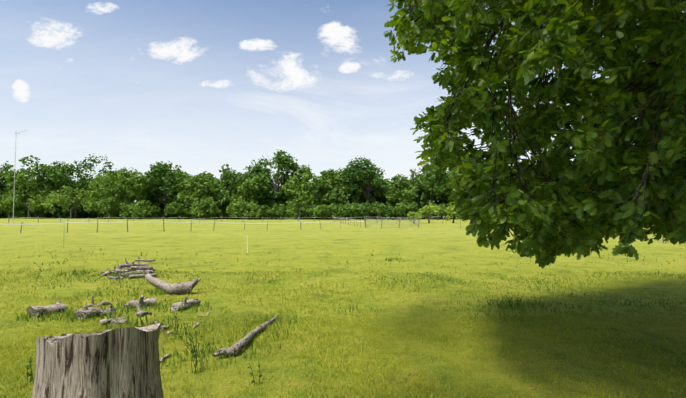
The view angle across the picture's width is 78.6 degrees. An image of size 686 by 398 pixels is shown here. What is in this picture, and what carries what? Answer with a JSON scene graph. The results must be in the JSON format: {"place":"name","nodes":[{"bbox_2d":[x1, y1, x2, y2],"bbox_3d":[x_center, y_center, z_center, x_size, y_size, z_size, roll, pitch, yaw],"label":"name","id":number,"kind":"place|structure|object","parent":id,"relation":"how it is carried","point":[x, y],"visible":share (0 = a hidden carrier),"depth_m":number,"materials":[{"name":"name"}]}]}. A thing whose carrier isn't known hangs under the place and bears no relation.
{"place":"outdoors","nodes":[
{"label":"outdoors","id":0,"kind":"place"},
{"bbox_2d":[130,261,152,269],"bbox_3d":[-5.514,1.835,11.481,0.243,0.268,0.605,-1,-3,30],"label":"log","id":1,"kind":"object","parent":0,"point":[138,267],"visible":0.9,"depth_m":11.38,"materials":[{"name":"grey wood"}]},
{"bbox_2d":[0,0,683,201],"label":"sky","id":2,"kind":"structure","parent":0,"point":[197,86],"materials":[{"name":"blue"}]},
{"bbox_2d":[0,218,685,397],"bbox_3d":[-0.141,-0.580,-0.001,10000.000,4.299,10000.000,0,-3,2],"label":"ground","id":3,"kind":"structure","parent":0,"point":[283,238],"depth_m":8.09,"materials":[{"name":"green plant"}]},
{"bbox_2d":[0,194,24,213],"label":"wood shrub","id":4,"kind":"object","parent":3,"relation":"on","point":[6,207],"visible":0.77,"depth_m":118.12,"materials":[{"name":"green plant"}]},
{"bbox_2d":[0,161,30,217],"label":"tree","id":5,"kind":"object","parent":3,"relation":"on","point":[4,170],"visible":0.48,"depth_m":127.21,"materials":[{"name":"green plant"}]},
{"bbox_2d":[0,171,32,197],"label":"tree","id":6,"kind":"object","parent":3,"relation":"on","point":[4,184],"visible":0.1,"depth_m":131.38,"materials":[{"name":"green plant"}]},
{"bbox_2d":[13,130,24,218],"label":"tv aerial","id":7,"kind":"object","parent":3,"relation":"on","point":[14,178],"visible":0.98,"depth_m":71.87,"materials":[{"name":"silver metal"}]},
{"bbox_2d":[3,189,53,218],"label":"tree","id":8,"kind":"object","parent":3,"relation":"on","point":[34,201],"visible":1,"depth_m":116.87,"materials":[{"name":"green plant"}]},
{"bbox_2d":[0,155,76,216],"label":"tree","id":9,"kind":"object","parent":3,"relation":"on","point":[21,178],"visible":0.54,"depth_m":119.75,"materials":[{"name":"green plant"}]},
{"bbox_2d":[26,301,66,317],"bbox_3d":[-4.679,1.757,6.660,0.304,0.226,0.519,-1,-3,25],"label":"wood chunk","id":10,"kind":"object","parent":3,"relation":"on","point":[57,305],"visible":0.75,"depth_m":6.59,"materials":[{"name":"grey wood"}]},
{"bbox_2d":[40,186,97,218],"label":"tree","id":11,"kind":"object","parent":3,"relation":"on","point":[60,198],"visible":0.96,"depth_m":113.48,"materials":[{"name":"green plant"}]},
{"bbox_2d":[40,154,113,218],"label":"tree","id":12,"kind":"object","parent":3,"relation":"on","point":[66,169],"visible":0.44,"depth_m":124.64,"materials":[{"name":"green plant"}]},
{"bbox_2d":[73,306,101,318],"bbox_3d":[-3.860,1.718,6.388,0.279,0.199,0.366,-1,-3,26],"label":"wood chunk","id":13,"kind":"object","parent":3,"relation":"on","point":[86,311],"visible":0.79,"depth_m":6.29,"materials":[{"name":"grey wood"}]},
{"bbox_2d":[32,323,163,397],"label":"tree stump","id":14,"kind":"object","parent":3,"relation":"on","point":[119,363],"visible":1,"depth_m":2.38,"materials":[{"name":"grey wood"}]},
{"bbox_2d":[86,296,110,306],"bbox_3d":[-4.211,1.764,7.223,0.374,0.186,0.115,1,-3,-23],"label":"wood chunk","id":15,"kind":"object","parent":3,"relation":"on","point":[91,304],"visible":0.79,"depth_m":7.19,"materials":[{"name":"grey wood"}]},
{"bbox_2d":[83,197,122,218],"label":"tree","id":16,"kind":"object","parent":3,"relation":"on","point":[104,206],"visible":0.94,"depth_m":112.26,"materials":[{"name":"green plant"}]},
{"bbox_2d":[100,318,112,324],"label":"wood chunk","id":17,"kind":"object","parent":3,"relation":"on","point":[107,321],"visible":0.81,"depth_m":5.88,"materials":[{"name":"beige wood"}]},
{"bbox_2d":[99,303,116,315],"bbox_3d":[-3.668,1.727,6.522,0.187,0.200,0.277,-2,-3,40],"label":"wood chunk","id":18,"kind":"object","parent":3,"relation":"on","point":[105,312],"visible":0.73,"depth_m":6.48,"materials":[{"name":"grey wood"}]},
{"bbox_2d":[88,171,134,203],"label":"tree","id":19,"kind":"object","parent":3,"relation":"on","point":[113,173],"visible":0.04,"depth_m":129.10,"materials":[{"name":"green plant"}]},
{"bbox_2d":[100,264,126,275],"bbox_3d":[-6.084,1.872,11.168,0.170,0.263,0.763,-1,-3,23],"label":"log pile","id":20,"kind":"object","parent":3,"relation":"on","point":[107,272],"visible":0.77,"depth_m":11.02,"materials":[{"name":"grey wood"}]},
{"bbox_2d":[107,272,123,278],"bbox_3d":[-5.615,1.895,10.370,0.523,0.219,0.238,-2,-3,32],"label":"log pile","id":21,"kind":"object","parent":3,"relation":"on","point":[117,277],"visible":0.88,"depth_m":10.28,"materials":[{"name":"grey wood"}]},
{"bbox_2d":[85,167,150,218],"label":"tree","id":22,"kind":"object","parent":3,"relation":"on","point":[125,186],"visible":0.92,"depth_m":116.29,"materials":[{"name":"green plant"}]},
{"bbox_2d":[111,311,126,324],"bbox_3d":[-3.169,1.700,5.929,0.136,0.238,0.190,-1,-3,25],"label":"wood chunk","id":23,"kind":"object","parent":3,"relation":"on","point":[119,319],"visible":0.75,"depth_m":5.92,"materials":[{"name":"grey wood"}]},
{"bbox_2d":[112,262,134,272],"bbox_3d":[-5.971,1.900,11.694,0.284,0.283,0.874,-3,-4,47],"label":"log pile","id":24,"kind":"object","parent":3,"relation":"on","point":[128,268],"visible":0.27,"depth_m":11.59,"materials":[{"name":"grey wood"}]},
{"bbox_2d":[118,260,147,267],"bbox_3d":[-5.927,1.835,11.816,0.248,0.216,0.828,-2,-4,42],"label":"log","id":25,"kind":"object","parent":3,"relation":"on","point":[128,264],"visible":0.83,"depth_m":11.73,"materials":[{"name":"grey wood"}]},
{"bbox_2d":[118,270,152,276],"bbox_3d":[-5.410,1.924,10.951,0.231,0.216,0.959,-2,-3,34],"label":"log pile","id":26,"kind":"object","parent":3,"relation":"on","point":[131,272],"visible":0.44,"depth_m":10.78,"materials":[{"name":"grey wood"}]},
{"bbox_2d":[119,200,160,218],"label":"wood shrub","id":27,"kind":"object","parent":3,"relation":"on","point":[139,207],"visible":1,"depth_m":110.49,"materials":[{"name":"green plant"}]},
{"bbox_2d":[125,295,156,307],"bbox_3d":[-3.424,1.754,7.116,0.285,0.270,0.504,-2,-4,43],"label":"wood chunk","id":28,"kind":"object","parent":3,"relation":"on","point":[142,300],"visible":0.73,"depth_m":7.05,"materials":[{"name":"grey wood"}]},
{"bbox_2d":[127,270,157,278],"bbox_3d":[-5.097,1.909,10.649,0.737,0.212,0.233,2,-4,-43],"label":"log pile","id":29,"kind":"object","parent":3,"relation":"on","point":[139,275],"visible":0.85,"depth_m":10.58,"materials":[{"name":"grey wood"}]},
{"bbox_2d":[136,303,151,316],"bbox_3d":[-3.112,1.708,6.483,0.175,0.188,0.234,-1,-3,27],"label":"wood chunk","id":30,"kind":"object","parent":3,"relation":"on","point":[140,311],"visible":0.73,"depth_m":6.43,"materials":[{"name":"grey wood"}]},
{"bbox_2d":[128,173,162,203],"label":"tree","id":31,"kind":"object","parent":3,"relation":"on","point":[151,196],"visible":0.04,"depth_m":128.71,"materials":[{"name":"green plant"}]},
{"bbox_2d":[135,257,155,261],"bbox_3d":[-5.755,1.741,12.187,0.555,0.179,0.155,1,-3,-23],"label":"log","id":32,"kind":"object","parent":3,"relation":"on","point":[145,260],"visible":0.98,"depth_m":12.15,"materials":[{"name":"grey wood"}]},
{"bbox_2d":[154,319,167,330],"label":"wood chunk","id":33,"kind":"object","parent":3,"relation":"on","point":[162,327],"visible":0.44,"depth_m":5.57,"materials":[{"name":"beige wood"}]},
{"bbox_2d":[142,161,190,218],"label":"tree","id":34,"kind":"object","parent":3,"relation":"on","point":[160,170],"visible":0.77,"depth_m":121.68,"materials":[{"name":"green plant"}]},
{"bbox_2d":[145,274,200,294],"bbox_3d":[-3.857,1.792,9.281,0.658,0.314,2.650,2,-3,-38],"label":"fallen bough","id":35,"kind":"object","parent":3,"relation":"on","point":[179,288],"visible":0.98,"depth_m":8.32,"materials":[{"name":"grey wood"}]},
{"bbox_2d":[166,170,188,188],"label":"tree","id":36,"kind":"object","parent":3,"relation":"on","point":[180,176],"visible":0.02,"depth_m":130.83,"materials":[{"name":"green plant"}]},
{"bbox_2d":[164,200,195,218],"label":"wood shrub","id":37,"kind":"object","parent":3,"relation":"on","point":[183,210],"visible":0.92,"depth_m":114.17,"materials":[{"name":"green plant"}]},
{"bbox_2d":[6,219,356,232],"bbox_3d":[-13.900,2.844,44.802,37.764,1.505,1.004,1,-3,-28],"label":"paddock fence","id":38,"kind":"object","parent":3,"relation":"on","point":[191,222],"visible":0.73,"depth_m":42.23,"materials":[{"name":"white"}]},
{"bbox_2d":[160,311,210,362],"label":"sticks","id":39,"kind":"object","parent":3,"relation":"on","point":[167,356],"visible":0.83,"depth_m":5.28,"materials":[{"name":"grey wood"}]},
{"bbox_2d":[171,296,200,310],"bbox_3d":[-2.609,1.747,7.016,0.280,0.260,0.550,-1,-3,29],"label":"wood chunk","id":40,"kind":"object","parent":3,"relation":"on","point":[185,303],"visible":0.75,"depth_m":6.94,"materials":[{"name":"grey wood"}]},
{"bbox_2d":[177,174,213,218],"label":"tree","id":41,"kind":"object","parent":3,"relation":"on","point":[189,197],"visible":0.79,"depth_m":115.94,"materials":[{"name":"green plant"}]},
{"bbox_2d":[190,197,221,219],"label":"wood shrub","id":42,"kind":"object","parent":3,"relation":"on","point":[205,210],"visible":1,"depth_m":112.25,"materials":[{"name":"green plant"}]},
{"bbox_2d":[193,171,220,187],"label":"tree","id":43,"kind":"object","parent":3,"relation":"on","point":[201,176],"visible":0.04,"depth_m":134.23,"materials":[{"name":"green plant"}]},
{"bbox_2d":[190,168,240,218],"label":"tree","id":44,"kind":"object","parent":3,"relation":"on","point":[220,193],"visible":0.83,"depth_m":118.06,"materials":[{"name":"green plant"}]},
{"bbox_2d":[219,164,236,181],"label":"tree","id":45,"kind":"object","parent":3,"relation":"on","point":[222,167],"visible":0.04,"depth_m":145.02,"materials":[{"name":"green plant"}]},
{"bbox_2d":[8,215,456,222],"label":"fence","id":46,"kind":"object","parent":3,"relation":"on","point":[314,217],"visible":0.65,"depth_m":82.64,"materials":[{"name":"white"}]},
{"bbox_2d":[230,172,249,195],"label":"tree","id":47,"kind":"object","parent":3,"relation":"on","point":[239,176],"visible":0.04,"depth_m":135.46,"materials":[{"name":"green plant"}]},
{"bbox_2d":[226,198,260,219],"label":"wood shrub","id":48,"kind":"object","parent":3,"relation":"on","point":[242,207],"visible":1,"depth_m":110.21,"materials":[{"name":"green plant"}]},
{"bbox_2d":[213,315,277,356],"bbox_3d":[-1.093,1.686,5.331,0.206,0.115,1.953,0,-3,10],"label":"dead branch","id":49,"kind":"object","parent":3,"relation":"on","point":[239,345],"visible":0.96,"depth_m":4.71,"materials":[{"name":"grey wood"}]},
{"bbox_2d":[224,171,271,218],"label":"tree","id":50,"kind":"object","parent":3,"relation":"on","point":[251,185],"visible":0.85,"depth_m":120.22,"materials":[{"name":"green plant"}]},
{"bbox_2d":[233,182,270,205],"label":"tree","id":51,"kind":"object","parent":3,"relation":"on","point":[259,199],"visible":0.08,"depth_m":126.42,"materials":[{"name":"green plant"}]},
{"bbox_2d":[243,149,300,218],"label":"tree","id":52,"kind":"object","parent":3,"relation":"on","point":[283,162],"visible":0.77,"depth_m":124.94,"materials":[{"name":"green plant"}]},
{"bbox_2d":[257,203,288,219],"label":"wood shrub","id":53,"kind":"object","parent":3,"relation":"on","point":[274,211],"visible":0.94,"depth_m":114.94,"materials":[{"name":"green plant"}]},
{"bbox_2d":[270,171,282,185],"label":"tree","id":54,"kind":"object","parent":3,"relation":"on","point":[279,174],"visible":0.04,"depth_m":144.88,"materials":[{"name":"green plant"}]},
{"bbox_2d":[0,180,574,218],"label":"wood thicket","id":55,"kind":"object","parent":3,"relation":"on","point":[21,211],"visible":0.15,"depth_m":126.65,"materials":[{"name":"green plant"}]},
{"bbox_2d":[275,173,313,200],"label":"tree","id":56,"kind":"object","parent":3,"relation":"on","point":[282,190],"visible":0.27,"depth_m":128.79,"materials":[{"name":"green plant"}]},
{"bbox_2d":[286,196,312,219],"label":"wood shrub","id":57,"kind":"object","parent":3,"relation":"on","point":[299,209],"visible":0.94,"depth_m":114.00,"materials":[{"name":"green plant"}]},
{"bbox_2d":[281,165,325,218],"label":"tree","id":58,"kind":"object","parent":3,"relation":"on","point":[295,189],"visible":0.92,"depth_m":116.70,"materials":[{"name":"green plant"}]},
{"bbox_2d":[306,202,338,219],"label":"wood shrub","id":59,"kind":"object","parent":3,"relation":"on","point":[322,209],"visible":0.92,"depth_m":112.40,"materials":[{"name":"green plant"}]},
{"bbox_2d":[307,170,342,189],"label":"tree","id":60,"kind":"object","parent":3,"relation":"on","point":[322,172],"depth_m":130.52,"materials":[{"name":"green plant"}]},
{"bbox_2d":[313,167,361,218],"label":"tree","id":61,"kind":"object","parent":3,"relation":"on","point":[334,195],"visible":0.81,"depth_m":118.68,"materials":[{"name":"green plant"}]},
{"bbox_2d":[25,252,658,384],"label":"weeds","id":62,"kind":"object","parent":3,"relation":"on","point":[28,367],"visible":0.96,"depth_m":4.59,"materials":[{"name":"green plant"}]},
{"bbox_2d":[334,216,365,227],"bbox_3d":[0.091,4.005,78.342,0.348,2.029,50.696,0,-3,-6],"label":"cross fence","id":63,"kind":"object","parent":3,"relation":"on","point":[360,221],"visible":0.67,"depth_m":63.27,"materials":[{"name":"white"}]},
{"bbox_2d":[334,201,368,219],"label":"wood shrub","id":64,"kind":"object","parent":3,"relation":"on","point":[347,209],"visible":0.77,"depth_m":111.04,"materials":[{"name":"green plant"}]},
{"bbox_2d":[339,175,371,203],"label":"tree","id":65,"kind":"object","parent":3,"relation":"on","point":[354,193],"visible":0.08,"depth_m":124.98,"materials":[{"name":"green plant"}]},
{"bbox_2d":[341,156,399,218],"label":"tree","id":66,"kind":"object","parent":3,"relation":"on","point":[363,175],"visible":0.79,"depth_m":120.54,"materials":[{"name":"green plant"}]},
{"bbox_2d":[356,200,394,219],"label":"wood shrub","id":67,"kind":"object","parent":3,"relation":"on","point":[372,209],"visible":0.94,"depth_m":108.77,"materials":[{"name":"green plant"}]},
{"bbox_2d":[369,167,390,202],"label":"tree","id":68,"kind":"object","parent":3,"relation":"on","point":[377,198],"visible":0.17,"depth_m":132.94,"materials":[{"name":"green plant"}]},
{"bbox_2d":[364,217,418,228],"bbox_3d":[6.985,3.504,63.514,8.546,1.720,25.401,0,-3,8],"label":"hurdle pen","id":69,"kind":"object","parent":3,"relation":"on","point":[399,221],"visible":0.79,"depth_m":56.68,"materials":[{"name":"silver metal"}]},
{"bbox_2d":[385,174,418,218],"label":"tree","id":70,"kind":"object","parent":3,"relation":"on","point":[408,189],"visible":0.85,"depth_m":116.47,"materials":[{"name":"green plant"}]},
{"bbox_2d":[390,201,418,219],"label":"wood shrub","id":71,"kind":"object","parent":3,"relation":"on","point":[400,209],"visible":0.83,"depth_m":109.98,"materials":[{"name":"green plant"}]},
{"bbox_2d":[407,212,421,223],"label":"young tree","id":72,"kind":"object","parent":3,"relation":"on","point":[411,215],"visible":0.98,"depth_m":77.09,"materials":[{"name":"green plant"}]},
{"bbox_2d":[394,180,435,200],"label":"tree","id":73,"kind":"object","parent":3,"relation":"on","point":[422,188],"depth_m":126.47,"materials":[{"name":"green plant"}]},
{"bbox_2d":[419,201,440,222],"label":"young tree","id":74,"kind":"object","parent":3,"relation":"on","point":[423,211],"visible":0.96,"depth_m":79.27,"materials":[{"name":"green plant"}]},
{"bbox_2d":[407,162,453,218],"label":"tree","id":75,"kind":"object","parent":3,"relation":"on","point":[431,187],"visible":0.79,"depth_m":118.91,"materials":[{"name":"green plant"}]},
{"bbox_2d":[421,172,451,202],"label":"tree","id":76,"kind":"object","parent":3,"relation":"on","point":[440,201],"visible":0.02,"depth_m":130.59,"materials":[{"name":"green plant"}]},
{"bbox_2d":[424,200,451,219],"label":"wood shrub","id":77,"kind":"object","parent":3,"relation":"on","point":[441,210],"visible":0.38,"depth_m":111.98,"materials":[{"name":"green plant"}]},
{"bbox_2d":[445,205,459,222],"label":"young tree","id":78,"kind":"object","parent":3,"relation":"on","point":[450,210],"visible":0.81,"depth_m":80.79,"materials":[{"name":"green plant"}]},
{"bbox_2d":[436,170,474,201],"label":"tree","id":79,"kind":"object","parent":3,"relation":"on","point":[447,186],"visible":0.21,"depth_m":116.96,"materials":[{"name":"green plant"}]},
{"bbox_2d":[383,0,685,268],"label":"oak tree","id":80,"kind":"object","parent":3,"relation":"on","point":[609,139],"visible":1,"depth_m":3.67,"materials":[{"name":"green plant"}]}
]}

